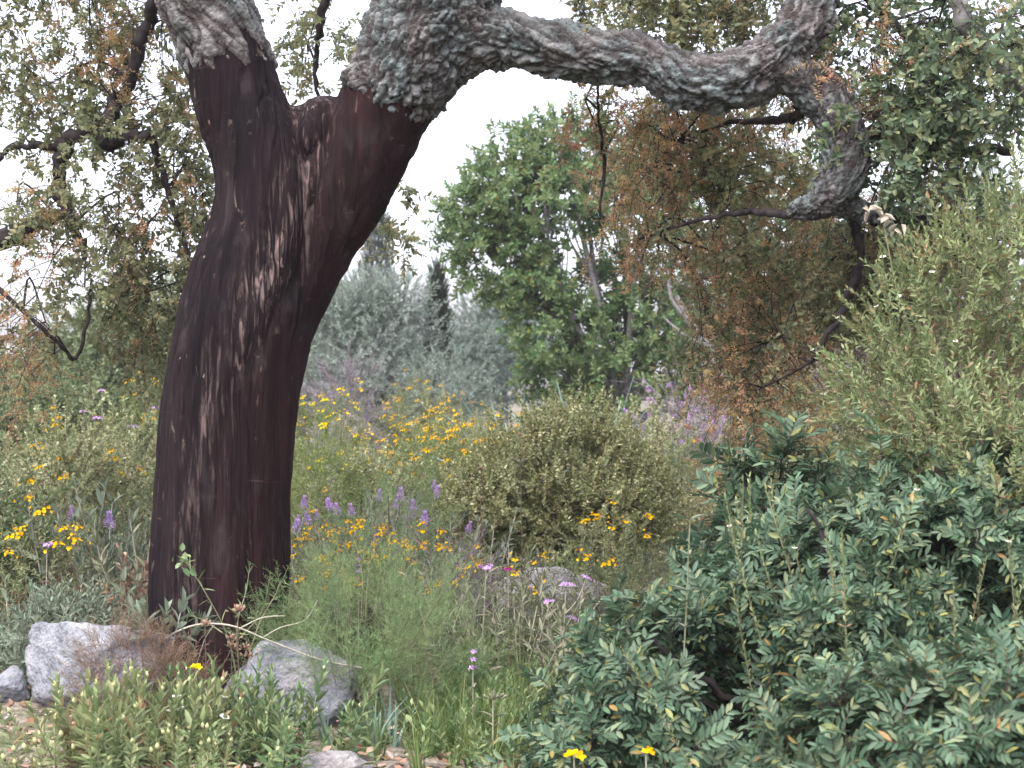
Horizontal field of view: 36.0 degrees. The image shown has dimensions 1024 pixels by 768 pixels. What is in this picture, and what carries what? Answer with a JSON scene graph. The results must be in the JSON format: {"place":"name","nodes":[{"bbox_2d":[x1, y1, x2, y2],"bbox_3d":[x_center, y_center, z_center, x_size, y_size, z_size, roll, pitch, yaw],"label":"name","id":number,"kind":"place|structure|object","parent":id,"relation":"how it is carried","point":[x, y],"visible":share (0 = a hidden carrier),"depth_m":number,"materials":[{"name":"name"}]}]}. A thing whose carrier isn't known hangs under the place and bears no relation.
{"place":"outdoors","nodes":[
{"label":"outdoors","id":0,"kind":"place"},
{"bbox_2d":[0,543,704,760],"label":"grass","id":1,"kind":"structure","parent":0,"point":[416,700],"depth_m":6.28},
{"bbox_2d":[0,385,902,767],"bbox_3d":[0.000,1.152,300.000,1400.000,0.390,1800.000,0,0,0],"label":"ground","id":2,"kind":"structure","parent":0,"point":[18,709],"depth_m":5.66,"materials":[{"name":"soil"}]},
{"bbox_2d":[0,665,29,702],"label":"rock","id":3,"kind":"object","parent":2,"relation":"on","point":[13,684],"visible":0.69,"depth_m":5.79,"materials":[{"name":"grey stone"}]},
{"bbox_2d":[0,461,90,647],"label":"dark bush","id":4,"kind":"object","parent":2,"relation":"on","point":[15,509],"visible":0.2,"depth_m":7.12,"materials":[{"name":"green plant"}]},
{"bbox_2d":[0,332,91,458],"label":"background tree","id":5,"kind":"object","parent":2,"relation":"on","point":[7,428],"visible":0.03,"depth_m":19.53,"materials":[{"name":"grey plant"}]},
{"bbox_2d":[0,360,92,524],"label":"dark bush","id":6,"kind":"object","parent":2,"relation":"on","point":[38,402],"visible":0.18,"depth_m":11.93,"materials":[{"name":"green plant"}]},
{"bbox_2d":[0,477,117,638],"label":"yellow bush","id":7,"kind":"object","parent":2,"relation":"on","point":[57,543],"visible":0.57,"depth_m":6.83,"materials":[{"name":"green plant"}]},
{"bbox_2d":[0,572,147,692],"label":"grey sage","id":8,"kind":"object","parent":2,"relation":"on","point":[55,613],"visible":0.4,"depth_m":6.22,"materials":[{"name":"green plant"}]},
{"bbox_2d":[0,573,148,669],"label":"grey sage","id":9,"kind":"object","parent":2,"relation":"on","point":[20,623],"visible":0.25,"depth_m":6.15,"materials":[{"name":"green plant"}]},
{"bbox_2d":[0,541,148,636],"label":"dry plant","id":10,"kind":"object","parent":2,"relation":"on","point":[20,594],"visible":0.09,"depth_m":6.72,"materials":[{"name":"green plant"}]},
{"bbox_2d":[1,476,149,621],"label":"grey sage","id":11,"kind":"object","parent":2,"relation":"on","point":[100,498],"visible":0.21,"depth_m":7.50,"materials":[{"name":"green plant"}]},
{"bbox_2d":[0,389,153,592],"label":"yellow bush","id":12,"kind":"object","parent":2,"relation":"on","point":[63,465],"visible":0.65,"depth_m":8.59,"materials":[{"name":"green plant"}]},
{"bbox_2d":[1,405,154,572],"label":"cream bush","id":13,"kind":"object","parent":2,"relation":"on","point":[129,488],"visible":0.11,"depth_m":9.55,"materials":[{"name":"green plant"}]},
{"bbox_2d":[17,338,159,536],"bbox_3d":[-3.339,0.522,12.479,1.297,1.785,1.189,0,0,-26],"label":"dark bush","id":14,"kind":"object","parent":2,"relation":"on","point":[83,389],"visible":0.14,"depth_m":12.37,"materials":[{"name":"green plant"}]},
{"bbox_2d":[8,269,178,448],"bbox_3d":[-4.508,-0.149,18.965,3.415,2.682,2.425,0,0,0],"label":"background tree","id":15,"kind":"object","parent":2,"relation":"on","point":[72,337],"visible":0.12,"depth_m":18.52,"materials":[{"name":"green plant"}]},
{"bbox_2d":[42,505,148,612],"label":"lavender","id":16,"kind":"object","parent":2,"relation":"on","point":[108,520],"visible":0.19,"depth_m":7.54,"materials":[{"name":"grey plant"}]},
{"bbox_2d":[25,621,172,722],"bbox_3d":[-1.512,1.104,5.868,0.475,0.482,0.497,0,0,-39],"label":"boulder","id":17,"kind":"object","parent":2,"relation":"on","point":[42,650],"visible":0.39,"depth_m":5.73,"materials":[{"name":"grey stone"}]},
{"bbox_2d":[48,390,157,579],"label":"cream bush","id":18,"kind":"object","parent":2,"relation":"on","point":[145,462],"visible":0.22,"depth_m":8.93,"materials":[{"name":"green plant"}]},
{"bbox_2d":[54,507,151,624],"bbox_3d":[-1.738,0.920,7.198,0.791,0.770,1.190,0,0,0],"label":"grey sage","id":19,"kind":"object","parent":2,"relation":"on","point":[100,558],"visible":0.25,"depth_m":6.94,"materials":[{"name":"green plant"}]},
{"bbox_2d":[69,543,148,629],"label":"dry bush","id":20,"kind":"object","parent":2,"relation":"on","point":[141,589],"visible":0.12,"depth_m":6.85,"materials":[{"name":"green plant"}]},
{"bbox_2d":[79,372,161,528],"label":"yellow bush","id":21,"kind":"object","parent":2,"relation":"on","point":[135,410],"visible":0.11,"depth_m":12.36,"materials":[{"name":"green plant"}]},
{"bbox_2d":[0,656,244,767],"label":"rockrose","id":22,"kind":"object","parent":2,"relation":"on","point":[102,750],"visible":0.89,"depth_m":4.99,"materials":[{"name":"green plant"}]},
{"bbox_2d":[43,676,231,767],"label":"rockrose","id":23,"kind":"object","parent":2,"relation":"on","point":[176,707],"visible":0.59,"depth_m":5.08,"materials":[{"name":"green plant"}]},
{"bbox_2d":[44,597,233,743],"bbox_3d":[-1.296,1.045,5.581,0.686,0.569,0.598,0,0,0],"label":"dry tuft","id":24,"kind":"object","parent":2,"relation":"on","point":[161,656],"visible":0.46,"depth_m":5.56,"materials":[{"name":"brown plant"}]},
{"bbox_2d":[121,586,217,652],"bbox_3d":[-1.258,0.868,5.756,0.347,0.250,0.186,0,0,0],"label":"mullein","id":25,"kind":"object","parent":2,"relation":"on","point":[182,607],"visible":0.66,"depth_m":5.77,"materials":[{"name":"green plant"}]},
{"bbox_2d":[149,719,280,767],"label":"rockrose","id":26,"kind":"object","parent":2,"relation":"on","point":[170,732],"visible":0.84,"depth_m":4.92,"materials":[{"name":"green plant"}]},
{"bbox_2d":[195,618,240,686],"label":"seed stalk","id":27,"kind":"object","parent":2,"relation":"on","point":[233,645],"visible":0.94,"depth_m":5.65,"materials":[{"name":"brown plant"}]},
{"bbox_2d":[172,543,298,672],"bbox_3d":[-1.038,0.897,5.934,0.476,0.594,0.164,0,0,0],"label":"thorny sapling","id":28,"kind":"object","parent":2,"relation":"on","point":[183,558],"visible":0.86,"depth_m":5.93,"materials":[{"name":"green plant"}]},
{"bbox_2d":[89,652,388,767],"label":"rockrose","id":29,"kind":"object","parent":2,"relation":"on","point":[263,736],"visible":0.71,"depth_m":5.26,"materials":[{"name":"green plant"}]},
{"bbox_2d":[225,632,257,705],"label":"seed stalk","id":30,"kind":"object","parent":2,"relation":"on","point":[233,637],"visible":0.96,"depth_m":5.64,"materials":[{"name":"brown plant"}]},
{"bbox_2d":[225,602,258,727],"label":"seed stalk","id":31,"kind":"object","parent":2,"relation":"on","point":[238,607],"visible":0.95,"depth_m":5.65,"materials":[{"name":"brown plant"}]},
{"bbox_2d":[158,600,361,668],"bbox_3d":[-0.936,0.920,5.779,0.773,0.258,0.043,0,0,-1],"label":"dead cane","id":32,"kind":"object","parent":2,"relation":"on","point":[214,624],"visible":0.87,"depth_m":5.78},
{"bbox_2d":[224,640,357,726],"bbox_3d":[-0.840,1.167,5.890,0.513,0.410,0.352,0,0,37],"label":"boulder","id":33,"kind":"object","parent":2,"relation":"on","point":[288,680],"visible":0.37,"depth_m":5.79,"materials":[{"name":"grey stone"}]},
{"bbox_2d":[289,495,378,605],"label":"lavender","id":34,"kind":"object","parent":2,"relation":"on","point":[296,523],"visible":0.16,"depth_m":9.12,"materials":[{"name":"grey plant"}]},
{"bbox_2d":[296,277,377,436],"bbox_3d":[-4.178,-0.474,29.984,3.718,3.328,2.559,0,0,0],"label":"background tree","id":35,"kind":"object","parent":2,"relation":"on","point":[305,397],"visible":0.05,"depth_m":29.84,"materials":[{"name":"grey plant"}]},
{"bbox_2d":[290,419,384,571],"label":"green bush","id":36,"kind":"object","parent":2,"relation":"on","point":[347,493],"visible":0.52,"depth_m":10.11,"materials":[{"name":"green plant"}]},
{"bbox_2d":[301,750,373,767],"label":"rock","id":37,"kind":"object","parent":2,"relation":"on","point":[337,759],"visible":0.9,"depth_m":5.10,"materials":[{"name":"stone"}]},
{"bbox_2d":[291,378,396,552],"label":"yellow bush","id":38,"kind":"object","parent":2,"relation":"on","point":[307,418],"visible":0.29,"depth_m":11.51,"materials":[{"name":"green plant"}]},
{"bbox_2d":[287,487,402,653],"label":"yellow bush","id":39,"kind":"object","parent":2,"relation":"on","point":[293,589],"visible":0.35,"depth_m":7.54,"materials":[{"name":"green plant"}]},
{"bbox_2d":[1,667,692,767],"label":"leaf litter","id":40,"kind":"object","parent":2,"relation":"on","point":[258,763],"visible":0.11,"depth_m":5.30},
{"bbox_2d":[298,337,397,503],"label":"twiggy bush","id":41,"kind":"object","parent":2,"relation":"on","point":[351,388],"visible":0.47,"depth_m":13.99,"materials":[{"name":"green plant"}]},
{"bbox_2d":[284,675,416,750],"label":"sword plant","id":42,"kind":"object","parent":2,"relation":"on","point":[324,725],"visible":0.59,"depth_m":5.56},
{"bbox_2d":[290,524,429,634],"bbox_3d":[-0.893,1.022,8.269,0.986,0.580,1.033,0,0,0],"label":"grey sage","id":43,"kind":"object","parent":2,"relation":"on","point":[297,541],"visible":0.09,"depth_m":8.26,"materials":[{"name":"green plant"}]},
{"bbox_2d":[223,523,515,725],"bbox_3d":[-0.605,0.954,5.979,1.055,0.863,0.917,0,0,28],"label":"fennel","id":44,"kind":"object","parent":2,"relation":"on","point":[345,599],"visible":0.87,"depth_m":5.92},
{"bbox_2d":[302,433,441,551],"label":"pale bush","id":45,"kind":"object","parent":2,"relation":"on","point":[369,472],"visible":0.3,"depth_m":10.33,"materials":[{"name":"green plant"}]},
{"bbox_2d":[287,511,466,624],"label":"grey lavender","id":46,"kind":"object","parent":2,"relation":"on","point":[322,545],"visible":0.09,"depth_m":8.51,"materials":[{"name":"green plant"}]},
{"bbox_2d":[355,209,399,410],"bbox_3d":[-2.908,-1.591,33.966,1.098,5.360,1.164,0,0,0],"label":"cypress","id":47,"kind":"object","parent":2,"relation":"on","point":[379,242],"visible":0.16,"depth_m":33.84,"materials":[{"name":"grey plant"}]},
{"bbox_2d":[303,479,475,576],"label":"lavender","id":48,"kind":"object","parent":2,"relation":"on","point":[328,502],"visible":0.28,"depth_m":9.54,"materials":[{"name":"green plant"}]},
{"bbox_2d":[311,428,470,588],"bbox_3d":[-0.660,0.842,8.990,0.943,1.206,0.971,0,0,0],"label":"green cushion","id":49,"kind":"object","parent":2,"relation":"on","point":[387,489],"visible":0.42,"depth_m":9.01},
{"bbox_2d":[320,517,484,665],"bbox_3d":[-0.534,1.056,7.526,0.818,0.826,0.820,0,0,-12],"label":"yellow bush","id":50,"kind":"object","parent":2,"relation":"on","point":[422,531],"visible":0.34,"depth_m":7.46,"materials":[{"name":"green plant"}]},
{"bbox_2d":[300,257,510,453],"bbox_3d":[-1.720,-0.277,20.669,3.433,2.826,2.356,0,0,0],"label":"olive tree","id":51,"kind":"object","parent":2,"relation":"on","point":[342,303],"visible":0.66,"depth_m":20.63,"materials":[{"name":"grey plant"}]},
{"bbox_2d":[356,368,472,497],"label":"yellow bush","id":52,"kind":"object","parent":2,"relation":"on","point":[404,406],"visible":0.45,"depth_m":14.92,"materials":[{"name":"green plant"}]},
{"bbox_2d":[333,498,509,590],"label":"lavender","id":53,"kind":"object","parent":2,"relation":"on","point":[427,521],"visible":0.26,"depth_m":9.31,"materials":[{"name":"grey plant"}]},
{"bbox_2d":[341,506,520,612],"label":"flowering plant","id":54,"kind":"object","parent":2,"relation":"on","point":[463,545],"visible":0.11,"depth_m":8.61,"materials":[{"name":"green plant"}]},
{"bbox_2d":[364,397,498,559],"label":"yellow bush","id":55,"kind":"object","parent":2,"relation":"on","point":[448,459],"visible":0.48,"depth_m":10.75,"materials":[{"name":"green plant"}]},
{"bbox_2d":[420,251,455,443],"bbox_3d":[-1.011,-0.361,21.570,0.563,2.926,0.582,0,0,0],"label":"cypress","id":56,"kind":"object","parent":2,"relation":"on","point":[442,292],"visible":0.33,"depth_m":21.53,"materials":[{"name":"green plant"}]},
{"bbox_2d":[398,566,477,683],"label":"felted plant","id":57,"kind":"object","parent":2,"relation":"on","point":[452,631],"visible":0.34,"depth_m":6.52,"materials":[{"name":"green plant"}]},
{"bbox_2d":[352,560,526,699],"bbox_3d":[-0.297,0.985,6.279,0.726,0.550,0.744,0,0,0],"label":"fennel","id":58,"kind":"object","parent":2,"relation":"on","point":[471,643],"visible":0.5,"depth_m":6.29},
{"bbox_2d":[381,555,499,670],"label":"felted plant","id":59,"kind":"object","parent":2,"relation":"on","point":[482,591],"visible":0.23,"depth_m":6.89,"materials":[{"name":"green plant"}]},
{"bbox_2d":[369,514,517,668],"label":"red stem bush","id":60,"kind":"object","parent":2,"relation":"on","point":[478,575],"visible":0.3,"depth_m":7.14,"materials":[{"name":"green plant"}]},
{"bbox_2d":[363,305,525,425],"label":"bush","id":61,"kind":"object","parent":2,"relation":"on","point":[492,355],"visible":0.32,"depth_m":29.68,"materials":[{"name":"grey plant"}]},
{"bbox_2d":[393,381,505,511],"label":"pale bush","id":62,"kind":"object","parent":2,"relation":"on","point":[444,422],"visible":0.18,"depth_m":12.98,"materials":[{"name":"green plant"}]},
{"bbox_2d":[335,644,567,767],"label":"grass","id":63,"kind":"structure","parent":2,"relation":"on","point":[496,747],"depth_m":5.50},
{"bbox_2d":[0,506,909,678],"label":"undergrowth","id":64,"kind":"object","parent":2,"relation":"on","point":[553,621],"visible":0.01,"depth_m":8.05,"materials":[{"name":"green plant"}]},
{"bbox_2d":[361,514,558,645],"bbox_3d":[-0.121,1.002,7.976,0.745,0.694,1.388,0,0,24],"label":"felted plant","id":65,"kind":"object","parent":2,"relation":"on","point":[491,549],"visible":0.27,"depth_m":7.93,"materials":[{"name":"green plant"}]},
{"bbox_2d":[335,634,599,767],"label":"weeds","id":66,"kind":"object","parent":2,"relation":"on","point":[477,753],"visible":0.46,"depth_m":5.54,"materials":[{"name":"green plant"}]},
{"bbox_2d":[0,469,937,678],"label":"undergrowth","id":67,"kind":"object","parent":2,"relation":"on","point":[485,601],"depth_m":7.62,"materials":[{"name":"green plant"}]},
{"bbox_2d":[468,649,476,713],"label":"pink stalk","id":68,"kind":"object","parent":2,"relation":"on","point":[472,666],"visible":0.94,"depth_m":5.70,"materials":[{"name":"green plant"}]},
{"bbox_2d":[475,466,490,577],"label":"dry stalk","id":69,"kind":"object","parent":2,"relation":"on","point":[481,468],"visible":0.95,"depth_m":8.10,"materials":[{"name":"brown plant"}]},
{"bbox_2d":[430,402,538,537],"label":"yellow bush","id":70,"kind":"object","parent":2,"relation":"on","point":[467,429],"visible":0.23,"depth_m":11.43,"materials":[{"name":"green plant"}]},
{"bbox_2d":[478,563,493,653],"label":"lilac stalk","id":71,"kind":"object","parent":2,"relation":"on","point":[486,567],"visible":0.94,"depth_m":6.50,"materials":[{"name":"green plant"}]},
{"bbox_2d":[0,421,974,558],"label":"undergrowth","id":72,"kind":"object","parent":2,"relation":"on","point":[374,445],"visible":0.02,"depth_m":16.21,"materials":[{"name":"green plant"}]},
{"bbox_2d":[476,690,508,757],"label":"felted stalk","id":73,"kind":"object","parent":2,"relation":"on","point":[496,696],"visible":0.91,"depth_m":5.35,"materials":[{"name":"green plant"}]},
{"bbox_2d":[414,533,578,661],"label":"yellow bush","id":74,"kind":"object","parent":2,"relation":"on","point":[513,585],"visible":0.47,"depth_m":7.35,"materials":[{"name":"green plant"}]},
{"bbox_2d":[416,390,585,477],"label":"agave","id":75,"kind":"object","parent":2,"relation":"on","point":[494,413],"visible":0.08,"depth_m":12.36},
{"bbox_2d":[0,0,1023,693],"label":"cork oak","id":76,"kind":"object","parent":2,"relation":"on","point":[298,200],"visible":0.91,"depth_m":6.31,"materials":[{"name":"plant"}]},
{"bbox_2d":[448,286,583,425],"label":"bush","id":77,"kind":"object","parent":2,"relation":"on","point":[493,314],"visible":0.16,"depth_m":33.65,"materials":[{"name":"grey plant"}]},
{"bbox_2d":[510,433,529,571],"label":"dry stalk","id":78,"kind":"object","parent":2,"relation":"on","point":[520,460],"visible":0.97,"depth_m":8.10,"materials":[{"name":"brown plant"}]},
{"bbox_2d":[455,557,602,690],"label":"felted plant","id":79,"kind":"object","parent":2,"relation":"on","point":[537,601],"visible":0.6,"depth_m":6.62,"materials":[{"name":"green plant"}]},
{"bbox_2d":[473,566,636,637],"bbox_3d":[0.215,1.188,8.181,0.870,0.496,0.353,2,0,0],"label":"rock","id":80,"kind":"object","parent":2,"relation":"on","point":[559,576],"visible":0.16,"depth_m":8.07,"materials":[{"name":"stone"}]},
{"bbox_2d":[416,369,709,582],"bbox_3d":[0.332,0.649,9.891,1.875,1.496,1.543,0,0,21],"label":"dense shrub","id":81,"kind":"object","parent":2,"relation":"on","point":[602,476],"visible":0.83,"depth_m":9.65,"materials":[{"name":"green plant"}]},
{"bbox_2d":[507,576,622,678],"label":"felted plant","id":82,"kind":"object","parent":2,"relation":"on","point":[543,597],"visible":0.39,"depth_m":6.81,"materials":[{"name":"green plant"}]},
{"bbox_2d":[543,574,594,690],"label":"lilac stalk","id":83,"kind":"object","parent":2,"relation":"on","point":[565,610],"visible":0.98,"depth_m":6.40,"materials":[{"name":"green plant"}]},
{"bbox_2d":[563,749,585,767],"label":"yellow flower","id":84,"kind":"object","parent":2,"relation":"on","point":[569,752],"visible":1,"depth_m":4.20,"materials":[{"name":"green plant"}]},
{"bbox_2d":[520,604,640,683],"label":"felted plant","id":85,"kind":"object","parent":2,"relation":"on","point":[559,619],"visible":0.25,"depth_m":6.43,"materials":[{"name":"green plant"}]},
{"bbox_2d":[498,376,704,471],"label":"agave","id":86,"kind":"object","parent":2,"relation":"on","point":[562,400],"visible":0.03,"depth_m":12.72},
{"bbox_2d":[416,89,790,478],"bbox_3d":[1.230,-0.970,16.665,4.351,4.379,2.113,0,0,-22],"label":"broadleaf tree","id":87,"kind":"object","parent":2,"relation":"on","point":[513,230],"visible":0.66,"depth_m":16.20,"materials":[{"name":"green plant"}]},
{"bbox_2d":[527,498,687,646],"bbox_3d":[0.474,1.015,7.824,0.848,0.912,0.779,0,0,0],"label":"yellow bush","id":88,"kind":"object","parent":2,"relation":"on","point":[635,564],"visible":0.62,"depth_m":7.74,"materials":[{"name":"green plant"}]},
{"bbox_2d":[642,746,654,767],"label":"yellow flower","id":89,"kind":"object","parent":2,"relation":"on","point":[648,750],"visible":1,"depth_m":4.20,"materials":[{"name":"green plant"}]},
{"bbox_2d":[591,393,708,539],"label":"pale shrub","id":90,"kind":"object","parent":2,"relation":"on","point":[659,429],"visible":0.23,"depth_m":11.44,"materials":[{"name":"green plant"}]},
{"bbox_2d":[631,432,735,566],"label":"shrub","id":91,"kind":"object","parent":2,"relation":"on","point":[681,469],"visible":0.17,"depth_m":10.56,"materials":[{"name":"green plant"}]},
{"bbox_2d":[624,366,748,534],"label":"heather","id":92,"kind":"object","parent":2,"relation":"on","point":[691,421],"visible":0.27,"depth_m":11.79,"materials":[{"name":"purple plant"}]},
{"bbox_2d":[668,514,706,701],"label":"pale stalk","id":93,"kind":"object","parent":2,"relation":"on","point":[688,588],"visible":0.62,"depth_m":4.72,"materials":[{"name":"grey plant"}]},
{"bbox_2d":[664,270,742,452],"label":"dead branch","id":94,"kind":"object","parent":2,"relation":"on","point":[679,309],"visible":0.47,"depth_m":13.98,"materials":[{"name":"wood"}]},
{"bbox_2d":[677,439,765,551],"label":"dry tuft","id":95,"kind":"object","parent":2,"relation":"on","point":[701,517],"visible":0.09,"depth_m":10.04,"materials":[{"name":"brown plant"}]},
{"bbox_2d":[665,387,785,528],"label":"heather","id":96,"kind":"object","parent":2,"relation":"on","point":[704,425],"visible":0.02,"depth_m":12.22,"materials":[{"name":"green plant"}]},
{"bbox_2d":[475,409,1023,767],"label":"lentisk","id":97,"kind":"object","parent":2,"relation":"on","point":[804,625],"visible":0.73,"depth_m":4.80,"materials":[{"name":"green plant"}]},
{"bbox_2d":[662,410,921,702],"bbox_3d":[1.089,0.753,6.116,1.052,1.306,0.928,0,0,24],"label":"lentisk","id":98,"kind":"object","parent":2,"relation":"on","point":[819,475],"visible":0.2,"depth_m":6.07,"materials":[{"name":"green plant"}]},
{"bbox_2d":[650,126,950,444],"bbox_3d":[3.354,-1.024,19.037,3.568,4.469,2.666,0,0,0],"label":"background tree","id":99,"kind":"object","parent":2,"relation":"on","point":[789,260],"visible":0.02,"depth_m":18.64,"materials":[{"name":"brown plant"}]},
{"bbox_2d":[620,472,1023,767],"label":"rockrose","id":100,"kind":"object","parent":2,"relation":"on","point":[843,580],"visible":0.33,"depth_m":4.72,"materials":[{"name":"green plant"}]},
{"bbox_2d":[688,348,1016,576],"bbox_3d":[1.953,0.526,8.611,1.925,1.475,1.329,0,0,0],"label":"cream shrub","id":101,"kind":"object","parent":2,"relation":"on","point":[846,440],"visible":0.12,"depth_m":8.46,"materials":[{"name":"green plant"}]},
{"bbox_2d":[728,618,1023,767],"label":"lentisk","id":102,"kind":"object","parent":2,"relation":"on","point":[941,713],"visible":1,"depth_m":4.08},
{"bbox_2d":[780,314,1018,509],"bbox_3d":[2.297,0.372,9.505,1.562,1.740,1.287,0,0,-26],"label":"twiggy bush","id":103,"kind":"object","parent":2,"relation":"on","point":[864,383],"visible":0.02,"depth_m":9.46,"materials":[{"name":"green plant"}]},
{"bbox_2d":[792,134,1023,605],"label":"rockrose","id":104,"kind":"object","parent":2,"relation":"on","point":[955,342],"visible":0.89,"depth_m":5.45,"materials":[{"name":"green plant"}]},
{"bbox_2d":[816,141,1023,444],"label":"background tree","id":105,"kind":"object","parent":2,"relation":"on","point":[1009,209],"visible":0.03,"depth_m":19.66,"materials":[{"name":"plant"}]},
{"bbox_2d":[839,351,1022,564],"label":"green bush","id":106,"kind":"object","parent":2,"relation":"on","point":[922,440],"visible":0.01,"depth_m":8.84,"materials":[{"name":"green plant"}]},
{"bbox_2d":[0,0,1023,384],"label":"sky","id":107,"kind":"structure","parent":0,"point":[510,94],"materials":[{"name":"white"}]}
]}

